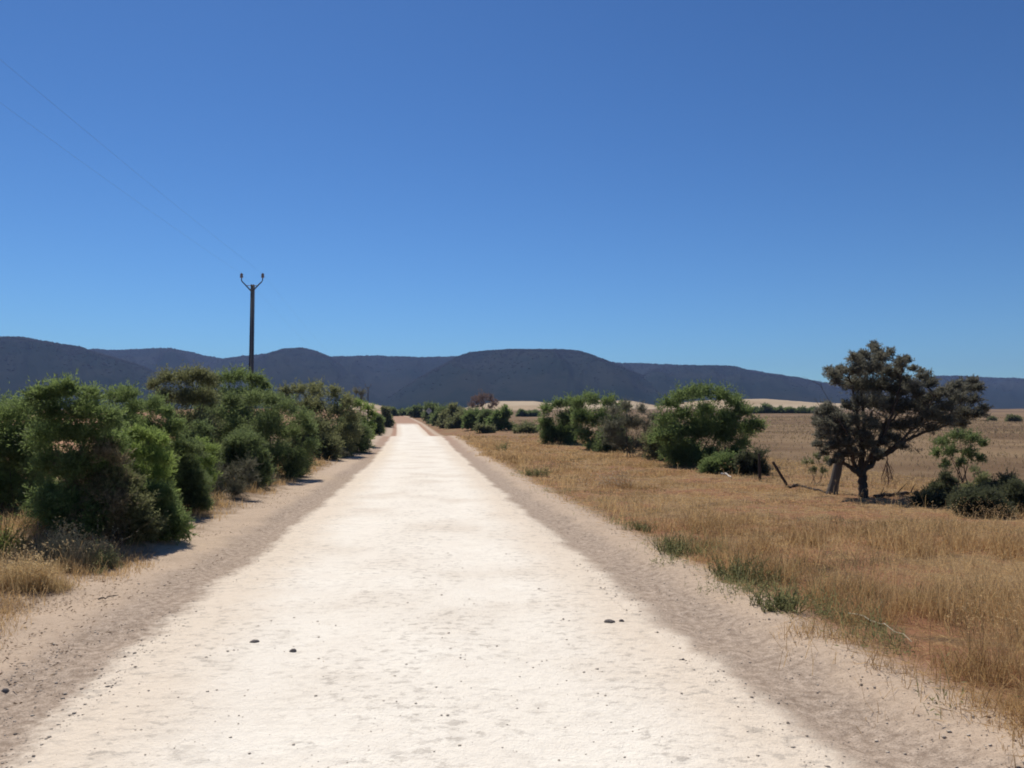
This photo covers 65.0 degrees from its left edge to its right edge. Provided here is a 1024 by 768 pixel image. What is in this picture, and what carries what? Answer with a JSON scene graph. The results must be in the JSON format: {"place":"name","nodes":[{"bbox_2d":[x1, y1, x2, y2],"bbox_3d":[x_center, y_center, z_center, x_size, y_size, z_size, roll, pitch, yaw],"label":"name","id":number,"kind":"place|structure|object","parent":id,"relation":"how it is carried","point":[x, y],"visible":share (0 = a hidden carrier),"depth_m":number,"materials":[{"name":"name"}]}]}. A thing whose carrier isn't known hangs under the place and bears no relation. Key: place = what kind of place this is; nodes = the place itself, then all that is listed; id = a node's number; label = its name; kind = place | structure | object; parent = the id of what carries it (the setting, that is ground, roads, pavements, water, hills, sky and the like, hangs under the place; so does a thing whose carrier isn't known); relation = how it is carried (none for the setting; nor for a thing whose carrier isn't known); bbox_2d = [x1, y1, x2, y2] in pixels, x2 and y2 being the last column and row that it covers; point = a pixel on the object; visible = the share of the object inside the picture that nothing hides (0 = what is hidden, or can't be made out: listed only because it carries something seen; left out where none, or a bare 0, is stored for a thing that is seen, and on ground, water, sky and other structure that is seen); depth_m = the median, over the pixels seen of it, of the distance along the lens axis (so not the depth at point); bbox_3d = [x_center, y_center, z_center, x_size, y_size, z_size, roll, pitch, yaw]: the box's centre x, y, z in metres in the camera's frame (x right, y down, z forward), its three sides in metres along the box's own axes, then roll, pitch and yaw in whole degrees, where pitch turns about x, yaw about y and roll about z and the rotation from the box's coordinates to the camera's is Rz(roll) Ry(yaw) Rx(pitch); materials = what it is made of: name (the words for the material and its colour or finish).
{"place":"outdoors","nodes":[
{"label":"outdoors","id":0,"kind":"place"},
{"bbox_2d":[0,338,199,409],"bbox_3d":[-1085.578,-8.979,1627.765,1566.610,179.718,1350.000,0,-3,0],"label":"hill","id":1,"kind":"structure","parent":0,"point":[25,367],"depth_m":1283.44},
{"bbox_2d":[0,336,1023,405],"bbox_3d":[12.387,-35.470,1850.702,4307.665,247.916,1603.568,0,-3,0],"label":"hill scrub","id":2,"kind":"object","parent":1,"relation":"on","point":[95,351],"visible":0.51,"depth_m":1770.03,"materials":[{"name":"plant"}]},
{"bbox_2d":[222,348,381,408],"bbox_3d":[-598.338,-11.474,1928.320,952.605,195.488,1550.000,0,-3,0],"label":"hill","id":3,"kind":"structure","parent":0,"point":[293,370],"depth_m":1638.37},
{"bbox_2d":[353,402,381,409],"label":"stubble hill","id":4,"kind":"structure","parent":0,"point":[377,406],"depth_m":552.08,"materials":[{"name":"plant"}]},
{"bbox_2d":[0,410,1023,767],"bbox_3d":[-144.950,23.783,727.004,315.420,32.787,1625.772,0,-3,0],"label":"road","id":5,"kind":"structure","parent":0,"point":[404,484],"depth_m":5.30,"materials":[{"name":"gravel"}]},
{"bbox_2d":[604,619,614,622],"bbox_3d":[0.770,1.872,6.339,0.090,0.027,0.072,1,-3,-19],"label":"stone","id":6,"kind":"object","parent":5,"relation":"on","point":[609,621],"visible":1,"depth_m":6.32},
{"bbox_2d":[0,409,1023,767],"bbox_3d":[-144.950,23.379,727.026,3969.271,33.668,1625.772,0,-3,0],"label":"ground","id":7,"kind":"structure","parent":0,"point":[982,737],"depth_m":9.49,"materials":[{"name":"soil"}]},
{"bbox_2d":[0,502,37,557],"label":"green weed","id":8,"kind":"object","parent":7,"relation":"on","point":[3,540],"visible":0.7,"depth_m":9.06,"materials":[{"name":"green plant"}]},
{"bbox_2d":[0,420,44,514],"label":"shrub","id":9,"kind":"object","parent":7,"relation":"on","point":[5,504],"visible":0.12,"depth_m":12.63,"materials":[{"name":"green plant"}]},
{"bbox_2d":[0,382,63,524],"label":"shrub","id":10,"kind":"object","parent":7,"relation":"on","point":[14,410],"visible":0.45,"depth_m":11.79,"materials":[{"name":"green plant"}]},
{"bbox_2d":[0,528,84,595],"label":"grass tuft","id":11,"kind":"object","parent":7,"relation":"on","point":[33,575],"visible":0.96,"depth_m":7.43,"materials":[{"name":"plant"}]},
{"bbox_2d":[6,369,139,545],"bbox_3d":[-5.456,0.865,9.883,1.884,2.128,1.392,0,-3,0],"label":"shrub","id":12,"kind":"object","parent":7,"relation":"on","point":[47,501],"visible":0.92,"depth_m":9.59,"materials":[{"name":"green plant"}]},
{"bbox_2d":[23,515,137,573],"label":"grass tuft","id":13,"kind":"object","parent":7,"relation":"on","point":[64,541],"visible":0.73,"depth_m":8.66,"materials":[{"name":"plant"}]},
{"bbox_2d":[49,436,141,543],"bbox_3d":[-4.990,1.287,9.706,1.389,1.428,1.036,-1,-3,24],"label":"shrub","id":14,"kind":"object","parent":7,"relation":"on","point":[106,452],"visible":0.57,"depth_m":9.51,"materials":[{"name":"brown plant"}]},
{"bbox_2d":[80,528,127,575],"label":"grass tuft","id":15,"kind":"object","parent":7,"relation":"on","point":[109,557],"visible":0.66,"depth_m":8.59,"materials":[{"name":"plant"}]},
{"bbox_2d":[58,428,171,547],"bbox_3d":[-4.902,1.313,9.925,1.506,1.534,1.218,0,-3,0],"label":"shrub","id":16,"kind":"object","parent":7,"relation":"on","point":[150,529],"visible":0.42,"depth_m":9.66,"materials":[{"name":"green plant"}]},
{"bbox_2d":[74,514,155,552],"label":"seeding weed","id":17,"kind":"object","parent":7,"relation":"on","point":[111,535],"visible":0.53,"depth_m":9.39,"materials":[{"name":"plant"}]},
{"bbox_2d":[101,378,192,497],"bbox_3d":[-6.165,1.138,13.571,1.802,2.461,1.677,0,-3,0],"label":"shrub","id":18,"kind":"object","parent":7,"relation":"on","point":[134,405],"visible":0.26,"depth_m":13.25,"materials":[{"name":"green plant"}]},
{"bbox_2d":[113,418,183,497],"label":"shrub","id":19,"kind":"object","parent":7,"relation":"on","point":[154,454],"visible":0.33,"depth_m":10.47,"materials":[{"name":"green plant"}]},
{"bbox_2d":[136,477,198,545],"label":"shrub","id":20,"kind":"object","parent":7,"relation":"on","point":[179,526],"visible":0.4,"depth_m":10.11,"materials":[{"name":"green plant"}]},
{"bbox_2d":[140,359,224,460],"bbox_3d":[-8.504,1.028,20.961,1.918,3.373,2.709,2,-4,-36],"label":"shrub","id":21,"kind":"object","parent":7,"relation":"on","point":[203,378],"visible":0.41,"depth_m":20.61,"materials":[{"name":"green plant"}]},
{"bbox_2d":[0,452,371,703],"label":"leaf litter","id":22,"kind":"object","parent":7,"relation":"on","point":[97,594],"visible":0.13,"depth_m":7.07,"materials":[{"name":"plant"}]},
{"bbox_2d":[165,431,216,514],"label":"shrub","id":23,"kind":"object","parent":7,"relation":"on","point":[196,495],"visible":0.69,"depth_m":13.42,"materials":[{"name":"green plant"}]},
{"bbox_2d":[175,414,225,489],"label":"shrub","id":24,"kind":"object","parent":7,"relation":"on","point":[203,428],"visible":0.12,"depth_m":18.24,"materials":[{"name":"green plant"}]},
{"bbox_2d":[185,434,222,489],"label":"shrub","id":25,"kind":"object","parent":7,"relation":"on","point":[211,447],"visible":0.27,"depth_m":15.66,"materials":[{"name":"green plant"}]},
{"bbox_2d":[187,360,282,443],"bbox_3d":[-10.886,1.021,30.932,4.304,4.102,3.231,0,-3,0],"label":"shrub","id":26,"kind":"object","parent":7,"relation":"on","point":[257,379],"visible":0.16,"depth_m":30.43,"materials":[{"name":"green plant"}]},
{"bbox_2d":[208,450,263,498],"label":"dead shrub","id":27,"kind":"object","parent":7,"relation":"on","point":[235,488],"visible":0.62,"depth_m":16.65,"materials":[{"name":"grey plant"}]},
{"bbox_2d":[215,423,278,488],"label":"shrub","id":28,"kind":"object","parent":7,"relation":"on","point":[240,442],"visible":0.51,"depth_m":19.09,"materials":[{"name":"green plant"}]},
{"bbox_2d":[240,273,263,414],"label":"power pole","id":29,"kind":"object","parent":7,"relation":"on","point":[251,336],"visible":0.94,"depth_m":40.16,"materials":[{"name":"wood"}]},
{"bbox_2d":[1,103,238,271],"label":"power wire","id":30,"kind":"object","parent":29,"relation":"attached to","point":[103,177],"visible":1,"depth_m":21.66,"materials":[{"name":"metal"}]},
{"bbox_2d":[2,61,249,263],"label":"power wire","id":31,"kind":"object","parent":29,"relation":"attached to","point":[110,151],"visible":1,"depth_m":19.32,"materials":[{"name":"metal"}]},
{"bbox_2d":[202,380,325,478],"bbox_3d":[-7.308,1.440,23.192,3.891,3.060,3.396,0,-3,0],"label":"shrub","id":32,"kind":"object","parent":7,"relation":"on","point":[270,423],"visible":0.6,"depth_m":22.70,"materials":[{"name":"green plant"}]},
{"bbox_2d":[264,472,280,485],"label":"dead shrub","id":33,"kind":"object","parent":7,"relation":"on","point":[273,478],"visible":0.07,"depth_m":20.28,"materials":[{"name":"plant"}]},
{"bbox_2d":[276,410,345,459],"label":"shrub","id":34,"kind":"object","parent":7,"relation":"on","point":[332,449],"visible":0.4,"depth_m":32.33,"materials":[{"name":"green plant"}]},
{"bbox_2d":[276,375,365,456],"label":"shrub","id":35,"kind":"object","parent":7,"relation":"on","point":[351,429],"visible":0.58,"depth_m":35.82,"materials":[{"name":"green plant"}]},
{"bbox_2d":[337,448,351,458],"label":"dead shrub","id":36,"kind":"object","parent":7,"relation":"on","point":[344,453],"visible":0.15,"depth_m":33.97,"materials":[{"name":"plant"}]},
{"bbox_2d":[333,412,375,452],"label":"shrub","id":37,"kind":"object","parent":7,"relation":"on","point":[365,443],"visible":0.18,"depth_m":38.55,"materials":[{"name":"green plant"}]},
{"bbox_2d":[338,396,378,439],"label":"shrub","id":38,"kind":"object","parent":7,"relation":"on","point":[371,413],"visible":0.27,"depth_m":45.12,"materials":[{"name":"green plant"}]},
{"bbox_2d":[352,387,367,413],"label":"dead shrub","id":39,"kind":"object","parent":7,"relation":"on","point":[362,392],"visible":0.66,"depth_m":69.87,"materials":[{"name":"plant"}]},
{"bbox_2d":[370,411,385,435],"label":"shrub","id":40,"kind":"object","parent":7,"relation":"on","point":[380,426],"visible":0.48,"depth_m":82.74,"materials":[{"name":"green plant"}]},
{"bbox_2d":[379,405,395,427],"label":"shrub","id":41,"kind":"object","parent":7,"relation":"on","point":[387,415],"visible":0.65,"depth_m":125.35,"materials":[{"name":"green plant"}]},
{"bbox_2d":[389,407,400,415],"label":"shrub","id":42,"kind":"object","parent":7,"relation":"on","point":[393,412],"visible":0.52,"depth_m":230.84,"materials":[{"name":"green plant"}]},
{"bbox_2d":[397,407,410,415],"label":"shrub","id":43,"kind":"object","parent":7,"relation":"on","point":[402,411],"visible":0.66,"depth_m":237.87,"materials":[{"name":"green plant"}]},
{"bbox_2d":[406,403,423,417],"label":"shrub","id":44,"kind":"object","parent":7,"relation":"on","point":[415,410],"visible":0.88,"depth_m":203.70,"materials":[{"name":"green plant"}]},
{"bbox_2d":[420,400,441,422],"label":"shrub","id":45,"kind":"object","parent":7,"relation":"on","point":[430,405],"visible":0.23,"depth_m":148.58,"materials":[{"name":"green plant"}]},
{"bbox_2d":[427,402,447,425],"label":"shrub","id":46,"kind":"object","parent":7,"relation":"on","point":[434,417],"visible":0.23,"depth_m":133.43,"materials":[{"name":"green plant"}]},
{"bbox_2d":[435,402,463,428],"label":"shrub","id":47,"kind":"object","parent":7,"relation":"on","point":[451,407],"visible":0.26,"depth_m":116.81,"materials":[{"name":"green plant"}]},
{"bbox_2d":[440,406,475,428],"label":"shrub","id":48,"kind":"object","parent":7,"relation":"on","point":[455,421],"visible":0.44,"depth_m":110.35,"materials":[{"name":"green plant"}]},
{"bbox_2d":[459,407,480,430],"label":"shrub","id":49,"kind":"object","parent":7,"relation":"on","point":[468,419],"visible":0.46,"depth_m":98.95,"materials":[{"name":"green plant"}]},
{"bbox_2d":[467,389,499,410],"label":"tree","id":50,"kind":"object","parent":7,"relation":"on","point":[477,400],"visible":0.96,"depth_m":164.46,"materials":[{"name":"brown plant"}]},
{"bbox_2d":[473,422,496,433],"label":"shrub","id":51,"kind":"object","parent":7,"relation":"on","point":[483,428],"visible":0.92,"depth_m":82.93,"materials":[{"name":"green plant"}]},
{"bbox_2d":[474,408,495,424],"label":"shrub","id":52,"kind":"object","parent":7,"relation":"on","point":[483,414],"visible":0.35,"depth_m":95.06,"materials":[{"name":"green plant"}]},
{"bbox_2d":[485,403,516,430],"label":"shrub","id":53,"kind":"object","parent":7,"relation":"on","point":[500,418],"visible":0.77,"depth_m":90.95,"materials":[{"name":"green plant"}]},
{"bbox_2d":[497,442,512,449],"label":"green weed","id":54,"kind":"object","parent":7,"relation":"on","point":[504,445],"visible":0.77,"depth_m":40.42,"materials":[{"name":"green plant"}]},
{"bbox_2d":[0,431,1023,767],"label":"dry grass","id":55,"kind":"structure","parent":7,"relation":"on","point":[904,543],"depth_m":9.42,"materials":[{"name":"plant"}]},
{"bbox_2d":[515,408,528,416],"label":"distant tree","id":56,"kind":"object","parent":7,"relation":"on","point":[521,412],"visible":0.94,"depth_m":243.86,"materials":[{"name":"green plant"}]},
{"bbox_2d":[512,421,538,433],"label":"shrub","id":57,"kind":"object","parent":7,"relation":"on","point":[524,427],"visible":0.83,"depth_m":73.28,"materials":[{"name":"green plant"}]},
{"bbox_2d":[527,409,541,416],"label":"distant tree","id":58,"kind":"object","parent":7,"relation":"on","point":[533,413],"visible":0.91,"depth_m":243.45,"materials":[{"name":"green plant"}]},
{"bbox_2d":[523,465,550,476],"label":"green weed","id":59,"kind":"object","parent":7,"relation":"on","point":[535,472],"visible":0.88,"depth_m":23.98,"materials":[{"name":"green plant"}]},
{"bbox_2d":[532,391,586,444],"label":"shrub","id":60,"kind":"object","parent":7,"relation":"on","point":[551,431],"visible":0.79,"depth_m":46.95,"materials":[{"name":"green plant"}]},
{"bbox_2d":[561,466,636,487],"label":"grass tuft","id":61,"kind":"object","parent":7,"relation":"on","point":[617,479],"visible":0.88,"depth_m":20.11,"materials":[{"name":"plant"}]},
{"bbox_2d":[566,388,632,449],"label":"shrub","id":62,"kind":"object","parent":7,"relation":"on","point":[579,415],"visible":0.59,"depth_m":41.48,"materials":[{"name":"green plant"}]},
{"bbox_2d":[590,426,635,452],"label":"shrub","id":63,"kind":"object","parent":7,"relation":"on","point":[597,447],"visible":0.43,"depth_m":39.02,"materials":[{"name":"green plant"}]},
{"bbox_2d":[595,398,659,456],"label":"dead shrub","id":64,"kind":"object","parent":7,"relation":"on","point":[627,421],"visible":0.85,"depth_m":35.57,"materials":[{"name":"grey plant"}]},
{"bbox_2d":[621,519,658,532],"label":"green weed","id":65,"kind":"object","parent":7,"relation":"on","point":[638,527],"visible":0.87,"depth_m":11.81,"materials":[{"name":"green plant"}]},
{"bbox_2d":[635,419,688,460],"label":"shrub","id":66,"kind":"object","parent":7,"relation":"on","point":[651,453],"visible":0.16,"depth_m":32.08,"materials":[{"name":"green plant"}]},
{"bbox_2d":[643,529,707,557],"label":"green weed","id":67,"kind":"object","parent":7,"relation":"on","point":[671,549],"visible":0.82,"depth_m":9.68,"materials":[{"name":"green plant"}]},
{"bbox_2d":[643,376,772,466],"bbox_3d":[6.863,1.503,28.897,4.735,3.557,3.440,2,-3,-28],"label":"shrub","id":68,"kind":"object","parent":7,"relation":"on","point":[722,424],"visible":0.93,"depth_m":28.09,"materials":[{"name":"green plant"}]},
{"bbox_2d":[693,447,748,473],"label":"shrub","id":69,"kind":"object","parent":7,"relation":"on","point":[715,463],"visible":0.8,"depth_m":24.88,"materials":[{"name":"green plant"}]},
{"bbox_2d":[703,550,786,585],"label":"green weed","id":70,"kind":"object","parent":7,"relation":"on","point":[734,573],"visible":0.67,"depth_m":8.17,"materials":[{"name":"green plant"}]},
{"bbox_2d":[728,441,772,474],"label":"shrub","id":71,"kind":"object","parent":7,"relation":"on","point":[746,463],"visible":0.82,"depth_m":24.09,"materials":[{"name":"green plant"}]},
{"bbox_2d":[751,406,761,413],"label":"distant tree","id":72,"kind":"object","parent":7,"relation":"on","point":[755,408],"visible":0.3,"depth_m":243.40,"materials":[{"name":"green plant"}]},
{"bbox_2d":[758,453,761,481],"bbox_3d":[6.795,2.364,22.048,0.096,0.926,0.089,0,-3,0],"label":"fence post","id":73,"kind":"object","parent":7,"relation":"on","point":[759,467],"visible":0.73,"depth_m":22.03,"materials":[{"name":"brown wood"}]},
{"bbox_2d":[497,451,1023,668],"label":"olive grass","id":74,"kind":"structure","parent":7,"relation":"on","point":[655,509],"depth_m":8.83,"materials":[{"name":"plant"}]},
{"bbox_2d":[497,415,1023,511],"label":"field stubble","id":75,"kind":"object","parent":7,"relation":"on","point":[986,429],"visible":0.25,"depth_m":61.82,"materials":[{"name":"plant"}]},
{"bbox_2d":[509,465,1020,717],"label":"roadside weeds","id":76,"kind":"object","parent":7,"relation":"on","point":[821,612],"visible":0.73,"depth_m":6.80,"materials":[{"name":"green plant"}]},
{"bbox_2d":[759,402,772,413],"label":"distant tree","id":77,"kind":"object","parent":7,"relation":"on","point":[765,408],"visible":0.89,"depth_m":243.79,"materials":[{"name":"green plant"}]},
{"bbox_2d":[746,579,810,613],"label":"green weed","id":78,"kind":"object","parent":7,"relation":"on","point":[784,605],"visible":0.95,"depth_m":6.62,"materials":[{"name":"green plant"}]},
{"bbox_2d":[770,405,786,413],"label":"distant tree","id":79,"kind":"object","parent":7,"relation":"on","point":[778,410],"visible":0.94,"depth_m":243.39,"materials":[{"name":"green plant"}]},
{"bbox_2d":[772,461,787,486],"bbox_3d":[6.946,2.396,20.675,0.513,0.816,0.091,0,-3,0],"label":"fence post","id":80,"kind":"object","parent":7,"relation":"on","point":[779,473],"visible":0.66,"depth_m":20.66,"materials":[{"name":"brown wood"}]},
{"bbox_2d":[785,407,797,413],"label":"distant tree","id":81,"kind":"object","parent":7,"relation":"on","point":[791,410],"visible":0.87,"depth_m":243.25,"materials":[{"name":"green plant"}]},
{"bbox_2d":[794,405,808,413],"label":"distant tree","id":82,"kind":"object","parent":7,"relation":"on","point":[802,409],"visible":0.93,"depth_m":243.59,"materials":[{"name":"green plant"}]},
{"bbox_2d":[787,483,824,492],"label":"fallen branch","id":83,"kind":"object","parent":7,"relation":"on","point":[794,485],"visible":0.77,"depth_m":20.10,"materials":[{"name":"wood"}]},
{"bbox_2d":[805,405,816,413],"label":"distant tree","id":84,"kind":"object","parent":7,"relation":"on","point":[810,409],"visible":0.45,"depth_m":243.13,"materials":[{"name":"green plant"}]},
{"bbox_2d":[800,451,830,484],"bbox_3d":[8.058,2.288,21.177,0.822,1.075,0.530,0,-3,0],"label":"sapling","id":85,"kind":"object","parent":7,"relation":"on","point":[815,455],"visible":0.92,"depth_m":21.19,"materials":[{"name":"green plant"}]},
{"bbox_2d":[826,459,842,494],"bbox_3d":[7.428,2.213,18.545,0.460,1.016,0.288,0,-3,0],"label":"strainer post","id":86,"kind":"object","parent":7,"relation":"on","point":[836,473],"visible":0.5,"depth_m":18.47,"materials":[{"name":"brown wood"}]},
{"bbox_2d":[847,613,911,641],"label":"fallen branch","id":87,"kind":"object","parent":7,"relation":"on","point":[879,623],"visible":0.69,"depth_m":6.12,"materials":[{"name":"wood"}]},
{"bbox_2d":[873,483,915,497],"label":"fallen branch","id":88,"kind":"object","parent":7,"relation":"on","point":[883,494],"visible":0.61,"depth_m":17.65,"materials":[{"name":"wood"}]},
{"bbox_2d":[809,339,994,497],"bbox_3d":[8.498,0.761,17.571,4.576,3.659,2.334,0,-3,0],"label":"tree","id":89,"kind":"object","parent":7,"relation":"on","point":[829,419],"visible":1,"depth_m":17.04,"materials":[{"name":"grey-green leaf"},{"name":"bark"}]},
{"bbox_2d":[905,484,950,506],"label":"shrub","id":90,"kind":"object","parent":7,"relation":"on","point":[936,498],"visible":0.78,"depth_m":15.49,"materials":[{"name":"green plant"}]},
{"bbox_2d":[923,463,962,494],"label":"shrub","id":91,"kind":"object","parent":7,"relation":"on","point":[945,478],"visible":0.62,"depth_m":17.85,"materials":[{"name":"green plant"}]},
{"bbox_2d":[927,426,990,482],"bbox_3d":[12.082,1.937,21.740,1.652,1.796,1.337,-1,-3,10],"label":"tree","id":92,"kind":"object","parent":7,"relation":"on","point":[951,449],"visible":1,"depth_m":21.51,"materials":[{"name":"green plant"}]},
{"bbox_2d":[960,462,992,488],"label":"shrub","id":93,"kind":"object","parent":7,"relation":"on","point":[984,476],"visible":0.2,"depth_m":18.73,"materials":[{"name":"green plant"}]},
{"bbox_2d":[940,479,1019,519],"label":"shrub","id":94,"kind":"object","parent":7,"relation":"on","point":[969,498],"visible":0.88,"depth_m":13.44,"materials":[{"name":"green plant"}]},
{"bbox_2d":[987,415,997,420],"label":"shrub","id":95,"kind":"object","parent":7,"relation":"on","point":[992,418],"visible":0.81,"depth_m":149.80,"materials":[{"name":"green plant"}]},
{"bbox_2d":[976,467,1021,495],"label":"shrub","id":96,"kind":"object","parent":7,"relation":"on","point":[1003,477],"visible":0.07,"depth_m":16.09,"materials":[{"name":"green plant"}]},
{"bbox_2d":[996,475,1023,513],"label":"shrub","id":97,"kind":"object","parent":7,"relation":"on","point":[1015,488],"visible":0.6,"depth_m":14.16,"materials":[{"name":"green plant"}]},
{"bbox_2d":[1004,414,1023,421],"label":"shrub","id":98,"kind":"object","parent":7,"relation":"on","point":[1014,418],"visible":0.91,"depth_m":143.45,"materials":[{"name":"green plant"}]},
{"bbox_2d":[0,0,1023,382],"label":"sky","id":99,"kind":"structure","parent":0,"point":[785,187],"materials":[{"name":"blue"}]},
{"bbox_2d":[381,349,670,409],"bbox_3d":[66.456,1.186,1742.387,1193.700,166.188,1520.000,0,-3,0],"label":"hill","id":100,"kind":"structure","parent":0,"point":[520,384],"depth_m":1307.94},
{"bbox_2d":[97,348,1023,408],"bbox_3d":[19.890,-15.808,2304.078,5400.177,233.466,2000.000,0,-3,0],"label":"hill","id":101,"kind":"structure","parent":0,"point":[384,385],"depth_m":2027.22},
{"bbox_2d":[466,399,870,409],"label":"stubble hill","id":102,"kind":"structure","parent":0,"point":[524,405],"depth_m":588.31,"materials":[{"name":"plant"}]},
{"bbox_2d":[644,365,856,402],"bbox_3d":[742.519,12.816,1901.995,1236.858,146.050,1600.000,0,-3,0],"label":"hill","id":103,"kind":"structure","parent":0,"point":[757,387],"depth_m":1580.99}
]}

